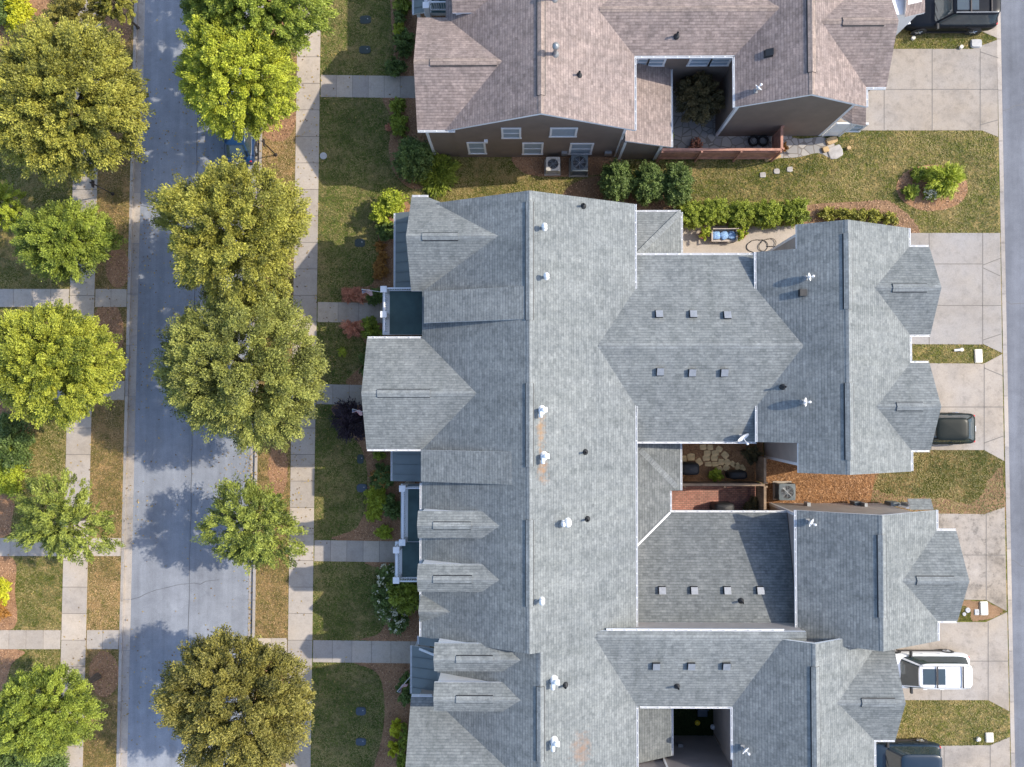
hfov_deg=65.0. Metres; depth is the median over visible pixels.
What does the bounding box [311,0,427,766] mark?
front lawn
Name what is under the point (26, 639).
walkway
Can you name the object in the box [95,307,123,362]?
tree ring
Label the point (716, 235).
cushion
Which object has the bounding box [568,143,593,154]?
window
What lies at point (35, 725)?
street tree
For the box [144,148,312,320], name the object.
street tree
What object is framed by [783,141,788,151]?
flower clump
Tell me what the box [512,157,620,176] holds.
mulch bed
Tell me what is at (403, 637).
mulch bed
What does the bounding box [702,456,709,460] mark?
paving stone
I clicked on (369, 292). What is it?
flag
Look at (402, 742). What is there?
shrub
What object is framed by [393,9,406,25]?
shrub
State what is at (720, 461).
paving stone
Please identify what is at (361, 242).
meter lid
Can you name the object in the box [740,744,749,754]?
satellite dish
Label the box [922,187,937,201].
flower clump
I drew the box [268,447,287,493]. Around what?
tree ring
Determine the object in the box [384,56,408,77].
shrub
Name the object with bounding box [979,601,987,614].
utility box
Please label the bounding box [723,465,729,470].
paving stone
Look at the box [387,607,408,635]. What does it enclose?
hydrangea
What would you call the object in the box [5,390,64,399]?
walkway
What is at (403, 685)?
flag
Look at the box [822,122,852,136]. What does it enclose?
side door
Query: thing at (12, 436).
shrub
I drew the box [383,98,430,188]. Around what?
mulch bed
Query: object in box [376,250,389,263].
perennial
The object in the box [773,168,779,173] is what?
stepping stone
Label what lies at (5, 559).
mulch bed
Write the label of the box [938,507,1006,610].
driveway
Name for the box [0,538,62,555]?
walkway
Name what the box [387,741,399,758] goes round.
shrub
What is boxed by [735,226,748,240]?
potted shrub
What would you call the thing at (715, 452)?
paving stone
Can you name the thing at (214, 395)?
street tree
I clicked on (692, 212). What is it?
hedge shrub
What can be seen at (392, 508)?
shrub
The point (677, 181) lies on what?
evergreen shrub
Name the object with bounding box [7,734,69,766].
shrub
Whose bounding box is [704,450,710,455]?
paving stone
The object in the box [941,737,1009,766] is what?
driveway
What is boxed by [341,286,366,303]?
coral shrub
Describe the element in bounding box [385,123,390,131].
flower clump
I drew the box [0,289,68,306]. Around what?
walkway
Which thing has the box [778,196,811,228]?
hedge shrub
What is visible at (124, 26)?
tree ring
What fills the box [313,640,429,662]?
walkway
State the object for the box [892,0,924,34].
house
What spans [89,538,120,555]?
walkway
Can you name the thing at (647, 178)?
evergreen shrub
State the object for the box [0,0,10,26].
shrub
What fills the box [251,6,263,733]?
kerb
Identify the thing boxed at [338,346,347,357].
shrub
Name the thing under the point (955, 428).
parked car
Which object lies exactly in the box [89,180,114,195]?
street post
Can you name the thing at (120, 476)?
grass
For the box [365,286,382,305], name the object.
shrub
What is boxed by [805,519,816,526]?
satellite dish
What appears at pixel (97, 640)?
walkway
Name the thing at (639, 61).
window
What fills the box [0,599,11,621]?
shrub
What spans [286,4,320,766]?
sidewalk
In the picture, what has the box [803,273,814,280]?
satellite dish
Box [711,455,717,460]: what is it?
paving stone
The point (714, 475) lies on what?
shrub
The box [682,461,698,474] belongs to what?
covered grill
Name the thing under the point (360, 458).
meter lid
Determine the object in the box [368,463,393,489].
shrub
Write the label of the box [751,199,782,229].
hedge shrub
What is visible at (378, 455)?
shrub
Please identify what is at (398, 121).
shrub
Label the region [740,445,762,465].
shrub
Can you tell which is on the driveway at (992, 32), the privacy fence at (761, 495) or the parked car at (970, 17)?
the parked car at (970, 17)
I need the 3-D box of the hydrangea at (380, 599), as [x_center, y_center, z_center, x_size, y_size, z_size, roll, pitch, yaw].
[-7.274,12.156,46.492,1.992,1.390,3.705,0,89,1]
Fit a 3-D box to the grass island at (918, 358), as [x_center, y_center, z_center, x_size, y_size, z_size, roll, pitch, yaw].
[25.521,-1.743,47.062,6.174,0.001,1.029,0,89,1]
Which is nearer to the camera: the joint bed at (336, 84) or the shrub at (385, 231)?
the shrub at (385, 231)
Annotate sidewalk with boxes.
[59,0,100,766]
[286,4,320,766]
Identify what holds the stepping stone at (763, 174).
on the lawn at (862, 171)
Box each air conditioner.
[544,157,560,175]
[569,154,587,176]
[773,481,795,499]
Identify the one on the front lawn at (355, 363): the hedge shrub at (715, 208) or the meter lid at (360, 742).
the meter lid at (360, 742)
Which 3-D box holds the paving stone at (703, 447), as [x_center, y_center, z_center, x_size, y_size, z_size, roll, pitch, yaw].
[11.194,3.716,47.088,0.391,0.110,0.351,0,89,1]
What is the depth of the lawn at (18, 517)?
47.51 m
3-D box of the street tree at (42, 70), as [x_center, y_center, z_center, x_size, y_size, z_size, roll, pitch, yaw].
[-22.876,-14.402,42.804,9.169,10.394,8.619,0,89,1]
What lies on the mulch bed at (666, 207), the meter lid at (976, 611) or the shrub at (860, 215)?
the shrub at (860, 215)
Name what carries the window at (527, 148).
in the house at (540, 78)
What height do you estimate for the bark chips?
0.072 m
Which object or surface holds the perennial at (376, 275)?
on the mulch bed at (391, 252)
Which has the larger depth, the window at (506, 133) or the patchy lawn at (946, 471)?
the patchy lawn at (946, 471)
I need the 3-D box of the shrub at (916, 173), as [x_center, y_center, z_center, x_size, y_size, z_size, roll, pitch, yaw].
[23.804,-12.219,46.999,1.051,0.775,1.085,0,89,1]
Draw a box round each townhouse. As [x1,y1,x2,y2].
[361,190,941,653]
[405,622,905,766]
[637,441,968,651]
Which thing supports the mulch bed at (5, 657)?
on the lawn at (18, 517)
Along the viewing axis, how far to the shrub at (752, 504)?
46.29 m
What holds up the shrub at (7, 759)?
on the lawn at (18, 517)
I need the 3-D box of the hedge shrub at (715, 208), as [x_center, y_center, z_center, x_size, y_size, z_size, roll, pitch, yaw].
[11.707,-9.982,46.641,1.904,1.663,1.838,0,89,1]
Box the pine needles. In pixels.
[682,441,878,509]
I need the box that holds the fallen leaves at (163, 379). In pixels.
[134,15,255,747]
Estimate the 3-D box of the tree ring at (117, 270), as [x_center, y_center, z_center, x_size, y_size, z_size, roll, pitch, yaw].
[-23.399,-6.839,47.722,1.464,0.001,2.366,0,89,1]
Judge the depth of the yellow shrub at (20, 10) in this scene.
47.25 m
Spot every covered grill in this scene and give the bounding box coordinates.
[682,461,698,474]
[709,501,733,509]
[725,470,746,478]
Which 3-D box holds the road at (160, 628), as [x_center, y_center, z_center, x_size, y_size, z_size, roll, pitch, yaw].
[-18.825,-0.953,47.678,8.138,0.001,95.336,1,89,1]
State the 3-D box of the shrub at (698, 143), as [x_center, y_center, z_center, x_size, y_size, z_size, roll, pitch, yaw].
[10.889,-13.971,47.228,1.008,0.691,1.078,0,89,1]
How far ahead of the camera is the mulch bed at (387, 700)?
46.94 m
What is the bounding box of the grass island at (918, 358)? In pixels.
[912,345,998,361]
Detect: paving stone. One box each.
[687,453,694,460]
[695,458,702,465]
[700,444,706,449]
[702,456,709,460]
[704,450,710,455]
[707,444,712,449]
[711,450,718,455]
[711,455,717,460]
[716,446,722,451]
[718,459,723,464]
[721,451,728,458]
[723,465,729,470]
[724,458,730,465]
[734,462,740,469]
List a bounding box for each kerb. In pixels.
[116,0,137,766]
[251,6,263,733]
[997,13,1014,766]
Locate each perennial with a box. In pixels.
[372,260,385,271]
[372,270,381,280]
[373,239,387,251]
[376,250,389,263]
[380,266,390,277]
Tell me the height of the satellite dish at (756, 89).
0.552 m
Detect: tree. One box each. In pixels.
[0,13,155,189]
[0,179,27,234]
[0,298,128,432]
[0,661,107,765]
[2,467,125,565]
[9,196,127,283]
[40,0,107,39]
[86,0,139,28]
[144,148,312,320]
[149,280,330,455]
[150,622,316,766]
[172,12,301,142]
[179,0,338,63]
[190,472,309,575]
[674,70,725,127]
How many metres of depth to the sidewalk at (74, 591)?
47.38 m
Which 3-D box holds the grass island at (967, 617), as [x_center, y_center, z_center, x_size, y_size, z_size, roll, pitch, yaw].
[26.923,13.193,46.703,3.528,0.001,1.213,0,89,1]
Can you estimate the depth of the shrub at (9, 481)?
46.75 m
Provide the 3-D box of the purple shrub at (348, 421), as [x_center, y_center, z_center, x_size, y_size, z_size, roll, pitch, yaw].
[-9.284,2.130,46.394,2.648,2.070,2.950,-39,89,0]
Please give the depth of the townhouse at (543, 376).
40.57 m
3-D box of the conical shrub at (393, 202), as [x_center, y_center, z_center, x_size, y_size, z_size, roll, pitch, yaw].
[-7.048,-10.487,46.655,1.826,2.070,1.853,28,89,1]
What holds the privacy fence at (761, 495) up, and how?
on the lawn at (862, 171)
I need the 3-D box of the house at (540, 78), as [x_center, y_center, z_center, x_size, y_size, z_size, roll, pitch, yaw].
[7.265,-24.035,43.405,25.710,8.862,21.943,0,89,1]
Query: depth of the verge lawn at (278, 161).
47.24 m
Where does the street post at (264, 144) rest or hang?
on the verge lawn at (278, 161)
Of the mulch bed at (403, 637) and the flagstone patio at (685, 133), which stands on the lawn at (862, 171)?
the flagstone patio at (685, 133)
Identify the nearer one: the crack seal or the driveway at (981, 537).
the driveway at (981, 537)
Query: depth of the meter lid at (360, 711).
46.92 m
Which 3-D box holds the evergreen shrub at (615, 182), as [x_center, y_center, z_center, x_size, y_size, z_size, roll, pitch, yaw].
[5.987,-11.654,46.286,2.252,2.576,2.639,0,89,1]
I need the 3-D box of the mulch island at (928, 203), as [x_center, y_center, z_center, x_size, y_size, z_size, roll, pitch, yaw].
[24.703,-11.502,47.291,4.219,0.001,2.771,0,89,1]
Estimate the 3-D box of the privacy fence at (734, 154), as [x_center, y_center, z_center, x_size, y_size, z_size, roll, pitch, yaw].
[11.917,-13.206,46.561,6.815,1.950,0.252,0,89,1]
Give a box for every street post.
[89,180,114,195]
[262,139,277,156]
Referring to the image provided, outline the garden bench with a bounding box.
[710,228,738,242]
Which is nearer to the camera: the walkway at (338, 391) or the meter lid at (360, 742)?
the meter lid at (360, 742)
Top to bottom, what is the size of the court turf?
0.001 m
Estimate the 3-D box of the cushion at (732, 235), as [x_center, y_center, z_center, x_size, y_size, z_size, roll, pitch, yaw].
[12.827,-8.641,46.855,0.500,0.152,0.500,9,89,1]
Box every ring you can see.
[0,229,38,260]
[89,651,117,696]
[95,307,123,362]
[104,7,131,44]
[106,249,127,287]
[262,100,295,141]
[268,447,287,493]
[748,135,758,146]
[759,135,768,146]
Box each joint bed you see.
[63,30,318,719]
[314,540,379,561]
[320,75,368,96]
[332,640,410,659]
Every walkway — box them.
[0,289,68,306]
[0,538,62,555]
[0,630,60,648]
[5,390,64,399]
[87,630,118,648]
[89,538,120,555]
[95,289,126,306]
[102,381,124,399]
[257,638,286,652]
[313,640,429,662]
[314,540,394,561]
[316,384,361,404]
[318,302,382,322]
[321,75,414,97]
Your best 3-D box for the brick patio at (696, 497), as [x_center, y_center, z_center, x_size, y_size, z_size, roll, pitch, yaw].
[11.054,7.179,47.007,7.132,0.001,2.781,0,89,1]
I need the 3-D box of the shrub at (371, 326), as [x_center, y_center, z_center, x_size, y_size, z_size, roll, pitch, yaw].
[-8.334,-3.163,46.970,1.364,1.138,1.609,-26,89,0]
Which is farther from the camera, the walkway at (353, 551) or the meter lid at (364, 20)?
the meter lid at (364, 20)
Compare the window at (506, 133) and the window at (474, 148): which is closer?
the window at (506, 133)
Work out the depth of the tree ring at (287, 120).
47.81 m
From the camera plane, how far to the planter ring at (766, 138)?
47.24 m
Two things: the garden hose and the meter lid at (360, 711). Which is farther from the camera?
the garden hose
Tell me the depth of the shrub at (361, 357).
46.92 m
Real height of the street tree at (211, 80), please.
9.923 m
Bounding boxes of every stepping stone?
[760,172,765,177]
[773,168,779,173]
[786,167,792,171]
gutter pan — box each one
[120,0,144,766]
[248,7,260,734]
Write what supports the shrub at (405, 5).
on the mulch bed at (411, 29)
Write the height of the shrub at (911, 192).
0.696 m
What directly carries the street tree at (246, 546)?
on the verge lawn at (278, 161)
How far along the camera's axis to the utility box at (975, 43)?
47.33 m
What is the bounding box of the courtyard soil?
[682,441,762,481]
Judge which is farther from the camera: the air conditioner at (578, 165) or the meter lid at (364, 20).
the meter lid at (364, 20)
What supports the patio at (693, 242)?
on the lawn at (862, 171)
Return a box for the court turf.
[673,708,712,735]
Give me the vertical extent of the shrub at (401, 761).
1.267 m
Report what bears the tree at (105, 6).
on the verge lawn at (108, 468)
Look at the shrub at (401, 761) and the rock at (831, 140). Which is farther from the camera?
the rock at (831, 140)
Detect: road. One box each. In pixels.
[122,0,258,766]
[1000,0,1023,766]
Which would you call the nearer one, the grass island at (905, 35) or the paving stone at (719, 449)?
the paving stone at (719, 449)
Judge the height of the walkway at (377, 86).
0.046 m
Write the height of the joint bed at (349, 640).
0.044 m
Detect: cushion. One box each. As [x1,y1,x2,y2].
[713,231,719,239]
[720,230,728,239]
[728,231,735,239]
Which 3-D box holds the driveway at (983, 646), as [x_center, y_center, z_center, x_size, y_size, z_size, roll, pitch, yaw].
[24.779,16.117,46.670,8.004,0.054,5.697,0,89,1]
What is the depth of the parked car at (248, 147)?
46.84 m
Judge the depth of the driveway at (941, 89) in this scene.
47.41 m
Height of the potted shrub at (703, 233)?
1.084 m
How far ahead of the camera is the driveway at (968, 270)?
47.12 m
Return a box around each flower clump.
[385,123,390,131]
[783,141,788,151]
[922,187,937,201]
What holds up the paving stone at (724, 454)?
on the courtyard soil
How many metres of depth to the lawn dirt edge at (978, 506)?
46.85 m
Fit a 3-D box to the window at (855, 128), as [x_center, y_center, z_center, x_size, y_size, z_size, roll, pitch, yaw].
[19.736,-14.634,45.981,0.830,1.320,0.110,0,89,1]
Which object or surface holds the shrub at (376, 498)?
on the mulch bed at (369, 527)
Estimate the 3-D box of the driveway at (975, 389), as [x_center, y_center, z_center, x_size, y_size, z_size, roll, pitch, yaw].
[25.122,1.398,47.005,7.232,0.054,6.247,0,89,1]
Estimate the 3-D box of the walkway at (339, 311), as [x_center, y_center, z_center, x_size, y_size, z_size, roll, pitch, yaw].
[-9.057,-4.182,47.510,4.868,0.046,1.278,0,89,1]
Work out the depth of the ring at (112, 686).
47.18 m
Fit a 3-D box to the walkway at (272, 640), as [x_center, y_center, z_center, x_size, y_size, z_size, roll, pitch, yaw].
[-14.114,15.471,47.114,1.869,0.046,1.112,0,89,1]
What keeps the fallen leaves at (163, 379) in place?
on the road at (160, 628)
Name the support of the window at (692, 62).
in the house at (540, 78)
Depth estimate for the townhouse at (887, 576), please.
42.18 m
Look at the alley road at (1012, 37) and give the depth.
47.23 m
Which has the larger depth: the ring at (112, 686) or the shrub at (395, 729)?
the ring at (112, 686)
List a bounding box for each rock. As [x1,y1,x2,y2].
[822,146,828,152]
[825,136,837,144]
[828,144,842,158]
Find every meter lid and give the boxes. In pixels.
[320,152,326,158]
[355,239,364,246]
[356,707,365,715]
[356,738,365,745]
[357,454,363,463]
[357,484,366,491]
[359,46,370,53]
[360,15,370,23]
[974,609,978,614]
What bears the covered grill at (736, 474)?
on the courtyard soil
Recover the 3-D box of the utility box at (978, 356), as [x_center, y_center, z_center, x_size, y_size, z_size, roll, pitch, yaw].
[27.268,-1.610,47.008,0.473,0.162,0.801,0,89,1]
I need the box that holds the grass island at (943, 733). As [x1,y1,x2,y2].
[896,701,1008,744]
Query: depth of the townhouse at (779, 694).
40.29 m
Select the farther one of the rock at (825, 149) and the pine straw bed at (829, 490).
the rock at (825, 149)
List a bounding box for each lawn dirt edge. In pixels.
[870,466,1005,513]
[962,600,1002,621]
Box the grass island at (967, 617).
[958,601,1005,620]
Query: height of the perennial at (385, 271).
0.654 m
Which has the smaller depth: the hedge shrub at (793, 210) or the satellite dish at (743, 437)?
the satellite dish at (743, 437)
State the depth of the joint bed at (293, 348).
47.50 m
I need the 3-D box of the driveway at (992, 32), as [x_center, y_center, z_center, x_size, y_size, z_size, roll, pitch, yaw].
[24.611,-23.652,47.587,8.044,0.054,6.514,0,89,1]
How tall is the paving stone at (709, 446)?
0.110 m
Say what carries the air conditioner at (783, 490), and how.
on the pine straw bed at (829, 490)
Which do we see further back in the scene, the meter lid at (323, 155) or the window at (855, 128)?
the meter lid at (323, 155)
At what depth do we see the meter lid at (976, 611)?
46.65 m
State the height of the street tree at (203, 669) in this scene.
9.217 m
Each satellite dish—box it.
[738,433,748,444]
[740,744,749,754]
[753,83,762,93]
[799,398,810,405]
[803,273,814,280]
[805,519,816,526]
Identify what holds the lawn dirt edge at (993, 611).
on the grass island at (967, 617)
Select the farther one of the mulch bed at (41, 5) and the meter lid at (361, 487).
the mulch bed at (41, 5)
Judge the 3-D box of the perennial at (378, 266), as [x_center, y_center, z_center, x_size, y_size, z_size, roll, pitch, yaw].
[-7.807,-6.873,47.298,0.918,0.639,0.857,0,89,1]
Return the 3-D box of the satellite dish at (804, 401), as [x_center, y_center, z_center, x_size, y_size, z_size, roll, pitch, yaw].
[14.688,0.920,40.317,0.447,0.565,0.406,-39,89,0]
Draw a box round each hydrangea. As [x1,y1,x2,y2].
[370,562,398,624]
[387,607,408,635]
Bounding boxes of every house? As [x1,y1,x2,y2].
[412,0,898,159]
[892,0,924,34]
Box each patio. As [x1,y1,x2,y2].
[660,91,791,152]
[672,486,757,509]
[683,226,794,252]
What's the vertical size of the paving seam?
0.001 m
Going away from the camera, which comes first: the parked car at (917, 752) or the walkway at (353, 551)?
the parked car at (917, 752)
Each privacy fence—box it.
[656,148,781,161]
[682,481,764,487]
[756,456,767,483]
[756,485,767,509]
[772,125,784,150]
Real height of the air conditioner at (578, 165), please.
1.020 m
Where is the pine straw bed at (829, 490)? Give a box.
[764,454,874,509]
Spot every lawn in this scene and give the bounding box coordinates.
[0,1,94,738]
[83,0,133,766]
[255,9,296,766]
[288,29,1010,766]
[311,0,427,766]
[873,440,1005,519]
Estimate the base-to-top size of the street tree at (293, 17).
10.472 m
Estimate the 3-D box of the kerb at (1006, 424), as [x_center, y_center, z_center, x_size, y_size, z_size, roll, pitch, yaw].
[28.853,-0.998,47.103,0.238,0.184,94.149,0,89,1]
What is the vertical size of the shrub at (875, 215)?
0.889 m
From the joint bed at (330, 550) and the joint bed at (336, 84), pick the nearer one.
the joint bed at (330, 550)
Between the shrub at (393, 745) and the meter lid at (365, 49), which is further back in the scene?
the meter lid at (365, 49)
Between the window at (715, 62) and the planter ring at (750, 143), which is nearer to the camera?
the window at (715, 62)
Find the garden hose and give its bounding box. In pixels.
[746,238,775,252]
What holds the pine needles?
on the pine straw bed at (829, 490)
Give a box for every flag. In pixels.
[352,409,362,415]
[362,289,379,295]
[397,677,409,692]
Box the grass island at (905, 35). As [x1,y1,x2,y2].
[894,30,994,47]
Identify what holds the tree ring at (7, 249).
on the lawn at (18, 517)
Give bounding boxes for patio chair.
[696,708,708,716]
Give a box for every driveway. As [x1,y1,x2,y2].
[830,40,997,136]
[897,612,1008,710]
[911,233,1001,352]
[930,354,1003,460]
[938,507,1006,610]
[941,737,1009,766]
[982,26,996,37]
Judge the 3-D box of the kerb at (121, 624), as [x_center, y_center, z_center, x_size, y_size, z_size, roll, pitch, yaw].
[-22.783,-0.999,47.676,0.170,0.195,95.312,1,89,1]
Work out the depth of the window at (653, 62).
43.54 m
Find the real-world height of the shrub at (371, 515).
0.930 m
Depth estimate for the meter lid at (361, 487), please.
47.22 m
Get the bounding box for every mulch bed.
[0,0,56,61]
[0,401,33,537]
[0,556,16,629]
[0,649,24,697]
[331,404,421,540]
[342,198,416,384]
[357,660,410,766]
[360,562,418,642]
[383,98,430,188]
[388,0,445,75]
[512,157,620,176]
[562,176,919,232]
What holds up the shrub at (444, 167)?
on the mulch bed at (407, 124)
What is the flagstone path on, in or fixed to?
on the lawn at (862, 171)
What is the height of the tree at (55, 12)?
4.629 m
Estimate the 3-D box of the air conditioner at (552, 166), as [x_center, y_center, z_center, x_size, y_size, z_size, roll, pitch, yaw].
[2.392,-12.778,47.183,0.960,0.820,0.960,0,89,1]
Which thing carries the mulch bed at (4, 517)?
on the lawn at (18, 517)
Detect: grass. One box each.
[83,0,295,766]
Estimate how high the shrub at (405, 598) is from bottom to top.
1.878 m
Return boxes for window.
[466,142,486,154]
[501,128,521,138]
[522,142,543,154]
[549,127,577,137]
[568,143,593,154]
[636,59,649,65]
[646,59,666,66]
[686,59,711,66]
[709,58,731,66]
[846,123,868,131]
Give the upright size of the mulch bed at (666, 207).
0.001 m
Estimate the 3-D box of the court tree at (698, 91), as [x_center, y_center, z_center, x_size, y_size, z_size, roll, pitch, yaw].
[10.429,-16.049,45.715,2.923,3.904,3.042,-40,89,0]
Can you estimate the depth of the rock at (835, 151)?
47.34 m
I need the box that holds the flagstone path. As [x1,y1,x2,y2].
[771,136,840,158]
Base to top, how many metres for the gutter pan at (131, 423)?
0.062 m
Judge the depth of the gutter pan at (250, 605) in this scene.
47.35 m
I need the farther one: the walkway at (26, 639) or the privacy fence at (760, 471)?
the walkway at (26, 639)
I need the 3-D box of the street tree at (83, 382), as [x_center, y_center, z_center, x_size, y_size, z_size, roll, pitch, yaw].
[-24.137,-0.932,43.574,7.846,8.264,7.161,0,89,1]
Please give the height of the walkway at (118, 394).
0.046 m
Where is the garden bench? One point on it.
(726, 240)
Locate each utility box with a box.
[970,39,981,47]
[974,349,982,362]
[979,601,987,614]
[985,732,993,741]
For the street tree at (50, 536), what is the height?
6.336 m
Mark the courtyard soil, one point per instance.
(732, 448)
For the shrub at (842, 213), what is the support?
on the mulch bed at (666, 207)
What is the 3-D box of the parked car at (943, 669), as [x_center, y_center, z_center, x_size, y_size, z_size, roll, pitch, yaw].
[23.546,16.378,45.725,5.110,1.970,2.380,0,89,1]
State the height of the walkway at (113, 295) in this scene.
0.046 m
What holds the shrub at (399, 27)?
on the mulch bed at (411, 29)
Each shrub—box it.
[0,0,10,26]
[0,411,36,473]
[0,444,27,498]
[0,577,11,605]
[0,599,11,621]
[0,732,25,766]
[1,0,36,35]
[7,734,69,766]
[328,395,365,443]
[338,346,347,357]
[339,319,363,338]
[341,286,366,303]
[358,347,365,376]
[359,315,382,338]
[363,485,386,513]
[363,507,382,522]
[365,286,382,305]
[368,201,391,226]
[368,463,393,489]
[372,451,386,460]
[373,524,393,539]
[374,187,408,217]
[374,217,393,240]
[382,492,400,520]
[383,579,418,616]
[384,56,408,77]
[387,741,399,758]
[389,96,405,113]
[389,112,409,138]
[389,718,401,738]
[390,135,435,183]
[392,0,411,14]
[392,22,404,37]
[392,27,415,58]
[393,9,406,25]
[395,671,411,706]
[396,753,405,766]
[397,722,407,755]
[415,152,461,200]
[597,157,634,201]
[630,159,665,207]
[658,161,695,209]
[676,200,705,230]
[688,137,703,147]
[698,226,712,240]
[699,196,729,226]
[707,467,723,481]
[727,199,755,227]
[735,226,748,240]
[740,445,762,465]
[741,495,758,509]
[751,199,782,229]
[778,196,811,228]
[817,206,835,220]
[834,207,850,219]
[848,208,867,221]
[866,208,885,223]
[880,211,898,225]
[900,184,919,200]
[909,166,925,183]
[921,161,965,200]
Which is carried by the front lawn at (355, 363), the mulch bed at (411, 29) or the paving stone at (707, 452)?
the mulch bed at (411, 29)
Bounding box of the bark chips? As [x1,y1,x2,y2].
[0,0,966,766]
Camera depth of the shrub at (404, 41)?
47.08 m
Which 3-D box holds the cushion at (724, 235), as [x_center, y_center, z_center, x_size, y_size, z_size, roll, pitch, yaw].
[12.367,-8.641,46.860,0.500,0.152,0.500,-27,89,0]
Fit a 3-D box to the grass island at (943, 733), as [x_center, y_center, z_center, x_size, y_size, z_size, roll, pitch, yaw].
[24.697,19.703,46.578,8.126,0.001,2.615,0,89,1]
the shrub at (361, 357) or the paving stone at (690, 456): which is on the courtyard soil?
the paving stone at (690, 456)
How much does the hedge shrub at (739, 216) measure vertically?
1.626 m
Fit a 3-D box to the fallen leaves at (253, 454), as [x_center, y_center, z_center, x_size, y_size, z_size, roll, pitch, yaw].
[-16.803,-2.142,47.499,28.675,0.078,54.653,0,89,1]
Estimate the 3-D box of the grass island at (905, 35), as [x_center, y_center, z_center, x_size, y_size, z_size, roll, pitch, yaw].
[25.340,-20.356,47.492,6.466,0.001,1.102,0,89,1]
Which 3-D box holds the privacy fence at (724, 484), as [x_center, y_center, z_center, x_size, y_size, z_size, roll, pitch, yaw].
[10.875,5.761,46.161,6.756,1.900,0.238,0,89,1]
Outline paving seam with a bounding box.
[186,120,197,752]
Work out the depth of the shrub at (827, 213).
46.88 m
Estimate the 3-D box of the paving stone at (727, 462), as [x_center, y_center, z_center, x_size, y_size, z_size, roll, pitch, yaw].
[12.595,4.605,47.051,0.411,0.110,0.374,41,89,1]
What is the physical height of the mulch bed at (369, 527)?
0.001 m
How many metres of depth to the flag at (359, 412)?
45.03 m
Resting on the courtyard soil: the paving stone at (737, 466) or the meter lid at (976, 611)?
the paving stone at (737, 466)
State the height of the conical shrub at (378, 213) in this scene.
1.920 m
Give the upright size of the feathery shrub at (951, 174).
1.757 m
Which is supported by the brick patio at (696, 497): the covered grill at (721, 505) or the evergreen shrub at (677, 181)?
the covered grill at (721, 505)
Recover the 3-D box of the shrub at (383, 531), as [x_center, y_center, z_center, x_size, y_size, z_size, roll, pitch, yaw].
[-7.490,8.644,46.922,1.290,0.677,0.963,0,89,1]
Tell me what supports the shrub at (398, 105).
on the mulch bed at (407, 124)
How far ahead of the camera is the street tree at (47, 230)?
42.59 m
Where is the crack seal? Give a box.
[131,580,213,599]
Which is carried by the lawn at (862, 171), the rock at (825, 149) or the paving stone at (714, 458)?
the rock at (825, 149)
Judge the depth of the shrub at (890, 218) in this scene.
46.74 m
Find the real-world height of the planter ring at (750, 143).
0.240 m
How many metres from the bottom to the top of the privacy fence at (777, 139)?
1.950 m
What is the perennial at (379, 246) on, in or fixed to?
on the mulch bed at (391, 252)
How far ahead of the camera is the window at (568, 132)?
43.25 m
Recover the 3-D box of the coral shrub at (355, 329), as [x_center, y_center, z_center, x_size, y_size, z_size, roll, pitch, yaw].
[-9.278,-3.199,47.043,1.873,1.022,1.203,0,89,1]
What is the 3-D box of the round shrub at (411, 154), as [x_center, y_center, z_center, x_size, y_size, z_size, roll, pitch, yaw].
[-5.720,-12.986,46.621,2.731,2.231,2.747,0,89,1]
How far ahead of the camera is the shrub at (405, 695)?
46.09 m
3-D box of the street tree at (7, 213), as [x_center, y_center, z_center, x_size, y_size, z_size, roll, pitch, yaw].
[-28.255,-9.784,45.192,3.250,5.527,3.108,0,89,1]
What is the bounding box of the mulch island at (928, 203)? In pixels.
[896,165,967,210]
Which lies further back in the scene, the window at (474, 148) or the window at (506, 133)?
the window at (474, 148)
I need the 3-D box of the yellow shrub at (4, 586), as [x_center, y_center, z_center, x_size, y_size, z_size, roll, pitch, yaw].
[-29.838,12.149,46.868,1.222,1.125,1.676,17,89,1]
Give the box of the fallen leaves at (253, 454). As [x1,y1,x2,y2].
[1,2,410,764]
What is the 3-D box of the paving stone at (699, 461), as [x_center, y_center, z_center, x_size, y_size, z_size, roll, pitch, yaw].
[10.942,4.600,47.070,0.364,0.110,0.437,-32,89,0]
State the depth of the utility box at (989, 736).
46.43 m
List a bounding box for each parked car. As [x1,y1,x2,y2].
[223,91,257,164]
[876,737,942,766]
[894,649,972,693]
[903,0,1000,35]
[932,412,975,444]
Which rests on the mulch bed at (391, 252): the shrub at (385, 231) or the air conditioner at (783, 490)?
the shrub at (385, 231)
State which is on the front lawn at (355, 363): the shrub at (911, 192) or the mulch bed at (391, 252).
the mulch bed at (391, 252)
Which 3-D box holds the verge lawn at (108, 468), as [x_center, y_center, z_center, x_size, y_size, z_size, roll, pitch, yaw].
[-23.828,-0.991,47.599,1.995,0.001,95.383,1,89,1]
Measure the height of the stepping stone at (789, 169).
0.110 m

